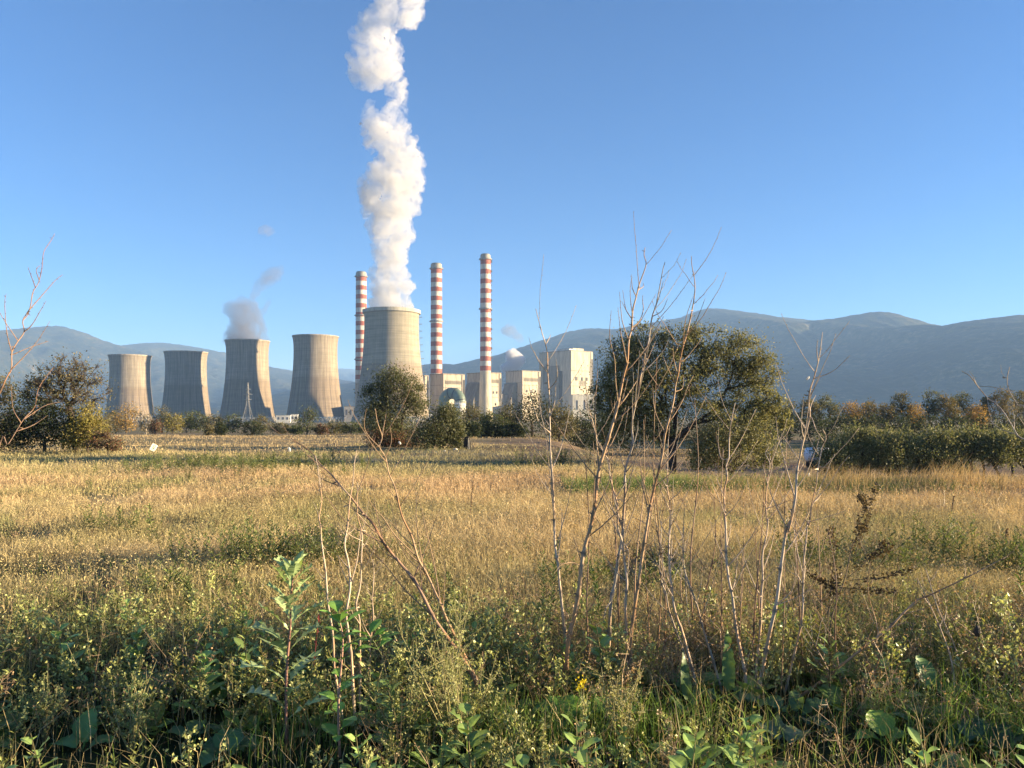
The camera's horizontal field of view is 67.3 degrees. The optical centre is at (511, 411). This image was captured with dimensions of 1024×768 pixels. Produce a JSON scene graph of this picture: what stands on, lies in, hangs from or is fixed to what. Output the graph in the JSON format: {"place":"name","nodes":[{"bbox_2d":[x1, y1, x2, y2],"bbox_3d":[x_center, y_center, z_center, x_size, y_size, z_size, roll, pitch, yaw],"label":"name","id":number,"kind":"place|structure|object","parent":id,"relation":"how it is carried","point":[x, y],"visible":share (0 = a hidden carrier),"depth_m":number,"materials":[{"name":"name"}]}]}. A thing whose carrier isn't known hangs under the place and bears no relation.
{"place":"outdoors","nodes":[
{"label":"outdoors","id":0,"kind":"place"},
{"bbox_2d":[0,326,224,416],"bbox_3d":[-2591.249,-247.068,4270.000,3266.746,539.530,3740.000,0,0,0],"label":"hill","id":1,"kind":"structure","parent":0,"point":[59,338],"depth_m":4017.32,"materials":[{"name":"grey"}]},
{"bbox_2d":[122,342,352,394],"bbox_3d":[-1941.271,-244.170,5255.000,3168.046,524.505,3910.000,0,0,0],"label":"hill","id":2,"kind":"structure","parent":0,"point":[280,380],"depth_m":5126.78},
{"bbox_2d":[286,334,343,421],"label":"cooling tower","id":3,"kind":"structure","parent":0,"point":[315,378],"depth_m":1006.41,"materials":[{"name":"concrete"}]},
{"bbox_2d":[429,373,464,420],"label":"boiler house","id":4,"kind":"structure","parent":0,"point":[440,383],"depth_m":945.85,"materials":[{"name":"concrete"}]},
{"bbox_2d":[438,388,465,419],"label":"scrubber","id":5,"kind":"object","parent":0,"point":[456,395],"visible":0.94,"depth_m":841.83,"materials":[{"name":"paint"}]},
{"bbox_2d":[465,372,501,421],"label":"boiler house","id":6,"kind":"structure","parent":0,"point":[472,388],"depth_m":1033.21,"materials":[{"name":"concrete"}]},
{"bbox_2d":[156,308,825,416],"bbox_3d":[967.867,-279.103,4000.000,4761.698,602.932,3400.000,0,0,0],"label":"hill ridge","id":7,"kind":"structure","parent":0,"point":[805,337],"depth_m":3537.59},
{"bbox_2d":[0,417,1023,767],"bbox_3d":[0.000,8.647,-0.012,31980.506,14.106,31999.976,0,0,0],"label":"ground","id":8,"kind":"structure","parent":0,"point":[162,741],"depth_m":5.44,"materials":[{"name":"plant"}]},
{"bbox_2d":[0,370,33,450],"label":"bush","id":9,"kind":"object","parent":8,"relation":"on","point":[4,395],"visible":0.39,"depth_m":32.99,"materials":[{"name":"green plant"}]},
{"bbox_2d":[0,234,61,392],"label":"dead stalk","id":10,"kind":"object","parent":8,"relation":"on","point":[14,347],"visible":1,"depth_m":4.28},
{"bbox_2d":[14,671,74,741],"bbox_3d":[-2.410,1.522,3.990,0.377,0.374,0.194,0,0,38],"label":"goosefoot","id":11,"kind":"object","parent":8,"relation":"on","point":[44,713],"visible":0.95,"depth_m":3.96,"materials":[{"name":"green plant"}]},
{"bbox_2d":[0,380,94,453],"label":"bush","id":12,"kind":"object","parent":8,"relation":"on","point":[35,430],"visible":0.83,"depth_m":31.23,"materials":[{"name":"green plant"}]},
{"bbox_2d":[7,347,118,450],"bbox_3d":[-18.635,-0.485,32.000,4.578,4.410,2.924,0,0,0],"label":"autumn tree","id":13,"kind":"object","parent":8,"relation":"on","point":[70,378],"visible":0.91,"depth_m":31.86,"materials":[{"name":"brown plant"}]},
{"bbox_2d":[53,398,110,452],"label":"bush","id":14,"kind":"object","parent":8,"relation":"on","point":[93,421],"visible":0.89,"depth_m":31.00,"materials":[{"name":"yellow plant"}]},
{"bbox_2d":[48,708,118,751],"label":"dock plant","id":15,"kind":"object","parent":8,"relation":"on","point":[84,725],"visible":0.91,"depth_m":3.86,"materials":[{"name":"green plant"}]},
{"bbox_2d":[79,427,128,454],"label":"bush","id":16,"kind":"object","parent":8,"relation":"on","point":[113,442],"visible":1,"depth_m":30.42,"materials":[{"name":"brown plant"}]},
{"bbox_2d":[98,653,156,753],"bbox_3d":[-1.895,1.459,3.798,0.265,0.493,0.351,0,0,-26],"label":"goosefoot","id":17,"kind":"object","parent":8,"relation":"on","point":[134,731],"visible":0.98,"depth_m":3.82,"materials":[{"name":"green plant"}]},
{"bbox_2d":[106,401,148,433],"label":"tree","id":18,"kind":"object","parent":8,"relation":"on","point":[124,424],"visible":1,"depth_m":129.88,"materials":[{"name":"yellow plant"}]},
{"bbox_2d":[104,354,155,421],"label":"cooling tower","id":19,"kind":"structure","parent":8,"relation":"on","point":[129,374],"depth_m":979.22,"materials":[{"name":"concrete"}]},
{"bbox_2d":[161,412,186,432],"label":"bush","id":20,"kind":"object","parent":8,"relation":"on","point":[174,426],"visible":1,"depth_m":134.82,"materials":[{"name":"green plant"}]},
{"bbox_2d":[159,350,211,420],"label":"cooling tower","id":21,"kind":"structure","parent":8,"relation":"on","point":[185,386],"depth_m":1111.60,"materials":[{"name":"concrete"}]},
{"bbox_2d":[161,719,221,743],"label":"dock plant","id":22,"kind":"object","parent":8,"relation":"on","point":[191,724],"visible":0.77,"depth_m":3.94,"materials":[{"name":"green plant"}]},
{"bbox_2d":[197,728,265,767],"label":"dock plant","id":23,"kind":"object","parent":8,"relation":"on","point":[206,756],"visible":0.75,"depth_m":3.73,"materials":[{"name":"green plant"}]},
{"bbox_2d":[217,339,275,421],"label":"cooling tower","id":24,"kind":"structure","parent":8,"relation":"on","point":[247,361],"depth_m":1060.96,"materials":[{"name":"concrete"}]},
{"bbox_2d":[238,550,327,752],"bbox_3d":[-1.132,1.180,3.794,0.479,0.986,0.417,0,0,0],"label":"wild lettuce","id":25,"kind":"object","parent":8,"relation":"on","point":[291,569],"visible":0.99,"depth_m":3.79,"materials":[{"name":"green plant"}]},
{"bbox_2d":[289,404,326,434],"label":"tree","id":26,"kind":"object","parent":8,"relation":"on","point":[308,428],"visible":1,"depth_m":104.88,"materials":[{"name":"green plant"}]},
{"bbox_2d":[314,456,344,735],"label":"dead stalk","id":27,"kind":"object","parent":8,"relation":"on","point":[333,644],"visible":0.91,"depth_m":4.02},
{"bbox_2d":[338,450,368,734],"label":"dead stalk","id":28,"kind":"object","parent":8,"relation":"on","point":[350,652],"visible":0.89,"depth_m":4.11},
{"bbox_2d":[343,485,372,710],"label":"dead stalk","id":29,"kind":"object","parent":8,"relation":"on","point":[358,592],"visible":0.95,"depth_m":4.10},
{"bbox_2d":[319,600,398,757],"bbox_3d":[-0.732,1.290,3.651,0.402,0.747,0.236,0,0,0],"label":"leafy sapling","id":30,"kind":"object","parent":8,"relation":"on","point":[338,706],"visible":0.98,"depth_m":3.68,"materials":[{"name":"green plant"}]},
{"bbox_2d":[354,271,367,421],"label":"chimney","id":31,"kind":"object","parent":8,"relation":"on","point":[361,289],"visible":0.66,"depth_m":1102.80,"materials":[{"name":"paint"}]},
{"bbox_2d":[266,422,487,706],"bbox_3d":[-0.775,0.877,4.453,1.378,1.658,0.382,0,0,0],"label":"dead stalk","id":32,"kind":"object","parent":8,"relation":"on","point":[430,611],"visible":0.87,"depth_m":4.39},
{"bbox_2d":[344,356,434,446],"bbox_3d":[-5.980,-0.388,38.015,4.474,4.795,3.561,0,0,0],"label":"bushy tree","id":33,"kind":"object","parent":8,"relation":"on","point":[386,401],"visible":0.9,"depth_m":37.71,"materials":[{"name":"green plant"}]},
{"bbox_2d":[351,307,428,422],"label":"cooling tower","id":34,"kind":"structure","parent":8,"relation":"on","point":[392,334],"depth_m":872.02,"materials":[{"name":"concrete"}]},
{"bbox_2d":[360,422,423,447],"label":"bush","id":35,"kind":"object","parent":8,"relation":"on","point":[393,444],"visible":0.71,"depth_m":36.85,"materials":[{"name":"green plant"}]},
{"bbox_2d":[359,633,443,746],"bbox_3d":[-0.545,1.366,3.768,0.427,0.585,0.292,0,0,17],"label":"goosefoot","id":36,"kind":"object","parent":8,"relation":"on","point":[417,712],"visible":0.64,"depth_m":3.76,"materials":[{"name":"green plant"}]},
{"bbox_2d":[348,383,479,680],"bbox_3d":[-0.553,0.770,4.407,0.825,1.864,0.332,0,0,-22],"label":"dead stalk","id":37,"kind":"object","parent":8,"relation":"on","point":[425,573],"visible":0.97,"depth_m":4.36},
{"bbox_2d":[429,263,442,373],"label":"chimney","id":38,"kind":"object","parent":8,"relation":"on","point":[436,269],"visible":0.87,"depth_m":1043.15,"materials":[{"name":"paint"}]},
{"bbox_2d":[404,396,472,448],"bbox_3d":[-3.279,0.532,35.013,3.105,2.556,2.805,0,0,-30],"label":"bushy tree","id":39,"kind":"object","parent":8,"relation":"on","point":[450,431],"visible":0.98,"depth_m":34.74,"materials":[{"name":"green plant"}]},
{"bbox_2d":[383,575,500,742],"bbox_3d":[-0.310,1.233,3.663,0.485,0.841,0.779,0,0,21],"label":"goosefoot","id":40,"kind":"object","parent":8,"relation":"on","point":[449,671],"visible":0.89,"depth_m":3.67,"materials":[{"name":"green plant"}]},
{"bbox_2d":[478,253,492,419],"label":"chimney","id":41,"kind":"object","parent":8,"relation":"on","point":[485,389],"visible":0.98,"depth_m":979.11,"materials":[{"name":"paint"}]},
{"bbox_2d":[478,420,510,437],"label":"hedge tree","id":42,"kind":"object","parent":8,"relation":"on","point":[492,430],"visible":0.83,"depth_m":73.57,"materials":[{"name":"green plant"}]},
{"bbox_2d":[0,445,1023,767],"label":"weeds","id":43,"kind":"object","parent":8,"relation":"on","point":[202,665],"visible":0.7,"depth_m":4.59,"materials":[{"name":"green plant"}]},
{"bbox_2d":[500,420,530,437],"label":"hedge tree","id":44,"kind":"object","parent":8,"relation":"on","point":[516,429],"visible":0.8,"depth_m":75.74,"materials":[{"name":"green plant"}]},
{"bbox_2d":[495,388,562,436],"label":"hedge tree","id":45,"kind":"object","parent":8,"relation":"on","point":[530,418],"visible":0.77,"depth_m":77.75,"materials":[{"name":"green plant"}]},
{"bbox_2d":[514,256,584,691],"bbox_3d":[0.232,0.423,4.583,0.393,2.658,0.456,0,0,-13],"label":"dead stalk","id":46,"kind":"object","parent":8,"relation":"on","point":[551,477],"visible":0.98,"depth_m":4.60,"materials":[{"name":"plant"}]},
{"bbox_2d":[534,395,582,441],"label":"hedge tree","id":47,"kind":"object","parent":8,"relation":"on","point":[558,420],"visible":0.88,"depth_m":73.75,"materials":[{"name":"green plant"}]},
{"bbox_2d":[539,348,592,419],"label":"boiler house","id":48,"kind":"structure","parent":8,"relation":"on","point":[569,361],"depth_m":1234.16,"materials":[{"name":"concrete"}]},
{"bbox_2d":[528,694,603,730],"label":"dock plant","id":49,"kind":"object","parent":8,"relation":"on","point":[566,706],"visible":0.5,"depth_m":4.07,"materials":[{"name":"green plant"}]},
{"bbox_2d":[561,405,601,450],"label":"hedge tree","id":50,"kind":"object","parent":8,"relation":"on","point":[586,438],"visible":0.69,"depth_m":79.72,"materials":[{"name":"green plant"}]},
{"bbox_2d":[569,394,596,421],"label":"stair block","id":51,"kind":"structure","parent":8,"relation":"on","point":[576,400],"depth_m":1019.09,"materials":[{"name":"concrete"}]},
{"bbox_2d":[575,459,601,684],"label":"dry stalk","id":52,"kind":"object","parent":8,"relation":"on","point":[589,542],"visible":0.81,"depth_m":4.62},
{"bbox_2d":[539,211,670,695],"bbox_3d":[0.543,0.281,4.474,0.740,2.841,0.411,0,0,-18],"label":"dead stalk","id":53,"kind":"object","parent":8,"relation":"on","point":[597,477],"visible":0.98,"depth_m":4.46,"materials":[{"name":"plant"}]},
{"bbox_2d":[568,384,651,696],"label":"dead stalk","id":54,"kind":"object","parent":8,"relation":"on","point":[624,560],"visible":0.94,"depth_m":4.54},
{"bbox_2d":[592,395,633,663],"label":"dry stalk","id":55,"kind":"object","parent":8,"relation":"on","point":[619,584],"visible":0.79,"depth_m":4.74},
{"bbox_2d":[584,667,650,745],"bbox_3d":[0.555,1.441,3.727,0.297,0.405,0.471,0,0,-17],"label":"goosefoot","id":56,"kind":"object","parent":8,"relation":"on","point":[616,709],"visible":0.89,"depth_m":3.75,"materials":[{"name":"green plant"}]},
{"bbox_2d":[618,421,671,647],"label":"dry stalk","id":57,"kind":"object","parent":8,"relation":"on","point":[636,557],"visible":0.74,"depth_m":5.39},
{"bbox_2d":[603,252,695,682],"bbox_3d":[0.797,0.412,4.569,0.580,2.706,0.468,0,0,18],"label":"dead stalk","id":58,"kind":"object","parent":8,"relation":"on","point":[609,630],"visible":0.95,"depth_m":4.63,"materials":[{"name":"plant"}]},
{"bbox_2d":[626,458,690,661],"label":"dead stalk","id":59,"kind":"object","parent":8,"relation":"on","point":[666,594],"visible":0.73,"depth_m":4.72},
{"bbox_2d":[646,343,682,671],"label":"dry stalk","id":60,"kind":"object","parent":8,"relation":"on","point":[658,518],"visible":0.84,"depth_m":4.68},
{"bbox_2d":[647,411,700,698],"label":"dead stalk","id":61,"kind":"object","parent":8,"relation":"on","point":[671,589],"visible":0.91,"depth_m":4.53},
{"bbox_2d":[627,229,725,691],"bbox_3d":[0.924,0.306,4.400,0.504,2.689,0.538,0,0,0],"label":"dead stalk","id":62,"kind":"object","parent":8,"relation":"on","point":[647,523],"visible":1,"depth_m":4.44,"materials":[{"name":"plant"}]},
{"bbox_2d":[660,652,705,718],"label":"dock plant","id":63,"kind":"object","parent":8,"relation":"on","point":[685,678],"visible":0.72,"depth_m":4.19,"materials":[{"name":"green plant"}]},
{"bbox_2d":[673,383,699,649],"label":"dry stalk","id":64,"kind":"object","parent":8,"relation":"on","point":[693,520],"visible":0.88,"depth_m":5.42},
{"bbox_2d":[579,315,794,474],"bbox_3d":[5.954,-0.458,25.990,7.404,5.518,3.122,0,0,0],"label":"broadleaf tree","id":65,"kind":"object","parent":8,"relation":"on","point":[739,368],"visible":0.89,"depth_m":25.80,"materials":[{"name":"green plant"}]},
{"bbox_2d":[651,468,722,694],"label":"dead stalk","id":66,"kind":"object","parent":8,"relation":"on","point":[706,640],"visible":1,"depth_m":4.53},
{"bbox_2d":[672,396,716,454],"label":"bush","id":67,"kind":"object","parent":8,"relation":"on","point":[684,426],"visible":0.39,"depth_m":83.85,"materials":[{"name":"green plant"}]},
{"bbox_2d":[687,438,724,672],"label":"dry stalk","id":68,"kind":"object","parent":8,"relation":"on","point":[720,568],"visible":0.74,"depth_m":4.93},
{"bbox_2d":[694,625,759,710],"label":"dock plant","id":69,"kind":"object","parent":8,"relation":"on","point":[728,673],"visible":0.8,"depth_m":4.25,"materials":[{"name":"green plant"}]},
{"bbox_2d":[693,381,765,700],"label":"dead stalk","id":70,"kind":"object","parent":8,"relation":"on","point":[731,590],"visible":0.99,"depth_m":4.52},
{"bbox_2d":[674,406,795,477],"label":"bush","id":71,"kind":"object","parent":8,"relation":"on","point":[710,442],"visible":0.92,"depth_m":25.21,"materials":[{"name":"green plant"}]},
{"bbox_2d":[730,447,775,675],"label":"dry stalk","id":72,"kind":"object","parent":8,"relation":"on","point":[755,596],"visible":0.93,"depth_m":4.59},
{"bbox_2d":[735,420,803,687],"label":"dead stalk","id":73,"kind":"object","parent":8,"relation":"on","point":[761,592],"visible":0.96,"depth_m":4.64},
{"bbox_2d":[730,714,810,752],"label":"dock plant","id":74,"kind":"object","parent":8,"relation":"on","point":[789,733],"visible":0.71,"depth_m":3.80,"materials":[{"name":"green plant"}]},
{"bbox_2d":[765,431,793,695],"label":"dry stalk","id":75,"kind":"object","parent":8,"relation":"on","point":[784,579],"visible":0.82,"depth_m":4.44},
{"bbox_2d":[752,685,836,736],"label":"dock plant","id":76,"kind":"object","parent":8,"relation":"on","point":[800,702],"visible":0.82,"depth_m":4.13,"materials":[{"name":"green plant"}]},
{"bbox_2d":[755,314,849,702],"bbox_3d":[1.619,0.616,4.319,0.442,2.335,0.542,0,0,0],"label":"dead stalk","id":77,"kind":"object","parent":8,"relation":"on","point":[776,603],"visible":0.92,"depth_m":4.38,"materials":[{"name":"plant"}]},
{"bbox_2d":[796,394,824,441],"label":"belt tree","id":78,"kind":"object","parent":8,"relation":"on","point":[814,405],"visible":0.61,"depth_m":111.69,"materials":[{"name":"green plant"}]},
{"bbox_2d":[789,414,832,446],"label":"understorey bush","id":79,"kind":"object","parent":8,"relation":"on","point":[818,426],"visible":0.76,"depth_m":100.67,"materials":[{"name":"green plant"}]},
{"bbox_2d":[776,408,858,693],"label":"dead stalk","id":80,"kind":"object","parent":8,"relation":"on","point":[802,612],"visible":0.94,"depth_m":4.51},
{"bbox_2d":[804,510,843,692],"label":"dry stalk","id":81,"kind":"object","parent":8,"relation":"on","point":[832,552],"visible":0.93,"depth_m":4.54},
{"bbox_2d":[813,392,843,440],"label":"belt tree","id":82,"kind":"object","parent":8,"relation":"on","point":[829,405],"visible":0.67,"depth_m":113.82,"materials":[{"name":"green plant"}]},
{"bbox_2d":[804,431,868,476],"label":"orchard tree","id":83,"kind":"object","parent":8,"relation":"on","point":[827,454],"visible":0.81,"depth_m":40.79,"materials":[{"name":"green plant"}]},
{"bbox_2d":[819,411,857,437],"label":"understorey bush","id":84,"kind":"object","parent":8,"relation":"on","point":[839,422],"visible":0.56,"depth_m":103.64,"materials":[{"name":"green plant"}]},
{"bbox_2d":[829,400,872,428],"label":"belt tree","id":85,"kind":"object","parent":8,"relation":"on","point":[853,410],"visible":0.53,"depth_m":107.69,"materials":[{"name":"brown plant"}]},
{"bbox_2d":[831,417,887,477],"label":"orchard tree","id":86,"kind":"object","parent":8,"relation":"on","point":[861,443],"visible":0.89,"depth_m":41.03,"materials":[{"name":"green plant"}]},
{"bbox_2d":[806,478,916,661],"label":"stalk","id":87,"kind":"object","parent":8,"relation":"on","point":[863,527],"visible":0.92,"depth_m":4.94,"materials":[{"name":"brown plant"}]},
{"bbox_2d":[841,413,889,434],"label":"understorey bush","id":88,"kind":"object","parent":8,"relation":"on","point":[863,421],"visible":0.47,"depth_m":97.65,"materials":[{"name":"green plant"}]},
{"bbox_2d":[855,710,908,744],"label":"dock plant","id":89,"kind":"object","parent":8,"relation":"on","point":[874,715],"visible":0.84,"depth_m":3.84,"materials":[{"name":"green plant"}]},
{"bbox_2d":[873,401,900,428],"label":"belt tree","id":90,"kind":"object","parent":8,"relation":"on","point":[885,410],"visible":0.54,"depth_m":107.65,"materials":[{"name":"green plant"}]},
{"bbox_2d":[863,424,918,477],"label":"orchard tree","id":91,"kind":"object","parent":8,"relation":"on","point":[893,456],"visible":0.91,"depth_m":40.74,"materials":[{"name":"green plant"}]},
{"bbox_2d":[874,413,919,434],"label":"understorey bush","id":92,"kind":"object","parent":8,"relation":"on","point":[900,422],"visible":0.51,"depth_m":100.78,"materials":[{"name":"green plant"}]},
{"bbox_2d":[888,392,912,431],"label":"belt tree","id":93,"kind":"object","parent":8,"relation":"on","point":[899,401],"visible":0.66,"depth_m":115.79,"materials":[{"name":"green plant"}]},
{"bbox_2d":[801,544,1018,695],"bbox_3d":[2.174,1.273,4.390,1.294,1.085,0.294,0,0,17],"label":"dead stalk","id":94,"kind":"object","parent":8,"relation":"on","point":[891,625],"visible":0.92,"depth_m":4.42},
{"bbox_2d":[901,412,942,441],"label":"understorey bush","id":95,"kind":"object","parent":8,"relation":"on","point":[920,421],"visible":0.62,"depth_m":103.81,"materials":[{"name":"green plant"}]},
{"bbox_2d":[900,425,947,479],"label":"orchard tree","id":96,"kind":"object","parent":8,"relation":"on","point":[923,463],"visible":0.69,"depth_m":40.99,"materials":[{"name":"green plant"}]},
{"bbox_2d":[918,388,945,438],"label":"belt tree","id":97,"kind":"object","parent":8,"relation":"on","point":[933,404],"visible":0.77,"depth_m":115.73,"materials":[{"name":"green plant"}]},
{"bbox_2d":[915,655,968,697],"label":"dock plant","id":98,"kind":"object","parent":8,"relation":"on","point":[925,663],"visible":0.59,"depth_m":4.50,"materials":[{"name":"green plant"}]},
{"bbox_2d":[915,418,977,476],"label":"orchard tree","id":99,"kind":"object","parent":8,"relation":"on","point":[942,438],"visible":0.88,"depth_m":40.78,"materials":[{"name":"green plant"}]},
{"bbox_2d":[933,391,962,433],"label":"belt tree","id":100,"kind":"object","parent":8,"relation":"on","point":[949,408],"visible":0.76,"depth_m":109.68,"materials":[{"name":"green plant"}]},
{"bbox_2d":[932,412,976,433],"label":"understorey bush","id":101,"kind":"object","parent":8,"relation":"on","point":[941,423],"visible":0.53,"depth_m":97.80,"materials":[{"name":"green plant"}]},
{"bbox_2d":[948,417,1002,478],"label":"orchard tree","id":102,"kind":"object","parent":8,"relation":"on","point":[974,439],"visible":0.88,"depth_m":40.99,"materials":[{"name":"green plant"}]},
{"bbox_2d":[945,716,1023,757],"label":"dock plant","id":103,"kind":"object","parent":8,"relation":"on","point":[1000,728],"visible":0.82,"depth_m":3.75,"materials":[{"name":"green plant"}]},
{"bbox_2d":[972,426,1023,474],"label":"orchard tree","id":104,"kind":"object","parent":8,"relation":"on","point":[1001,448],"visible":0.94,"depth_m":40.73,"materials":[{"name":"green plant"}]},
{"bbox_2d":[984,387,1022,424],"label":"belt tree","id":105,"kind":"object","parent":8,"relation":"on","point":[1003,403],"visible":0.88,"depth_m":113.66,"materials":[{"name":"green plant"}]},
{"bbox_2d":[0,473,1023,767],"bbox_3d":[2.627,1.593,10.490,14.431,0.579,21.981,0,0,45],"label":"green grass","id":106,"kind":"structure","parent":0,"point":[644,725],"depth_m":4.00,"materials":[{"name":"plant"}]},
{"bbox_2d":[0,0,1023,369],"label":"sky","id":107,"kind":"structure","parent":0,"point":[203,174],"materials":[{"name":"blue"}]},
{"bbox_2d":[502,370,540,421],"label":"boiler house","id":108,"kind":"structure","parent":0,"point":[520,382],"depth_m":1117.56,"materials":[{"name":"concrete"}]},
{"bbox_2d":[642,312,991,417],"bbox_3d":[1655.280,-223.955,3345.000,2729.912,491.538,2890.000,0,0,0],"label":"hill","id":109,"kind":"structure","parent":0,"point":[864,346],"depth_m":2849.38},
{"bbox_2d":[885,315,1023,419],"bbox_3d":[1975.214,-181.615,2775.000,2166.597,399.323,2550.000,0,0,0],"label":"mountain","id":110,"kind":"structure","parent":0,"point":[984,357],"depth_m":2422.67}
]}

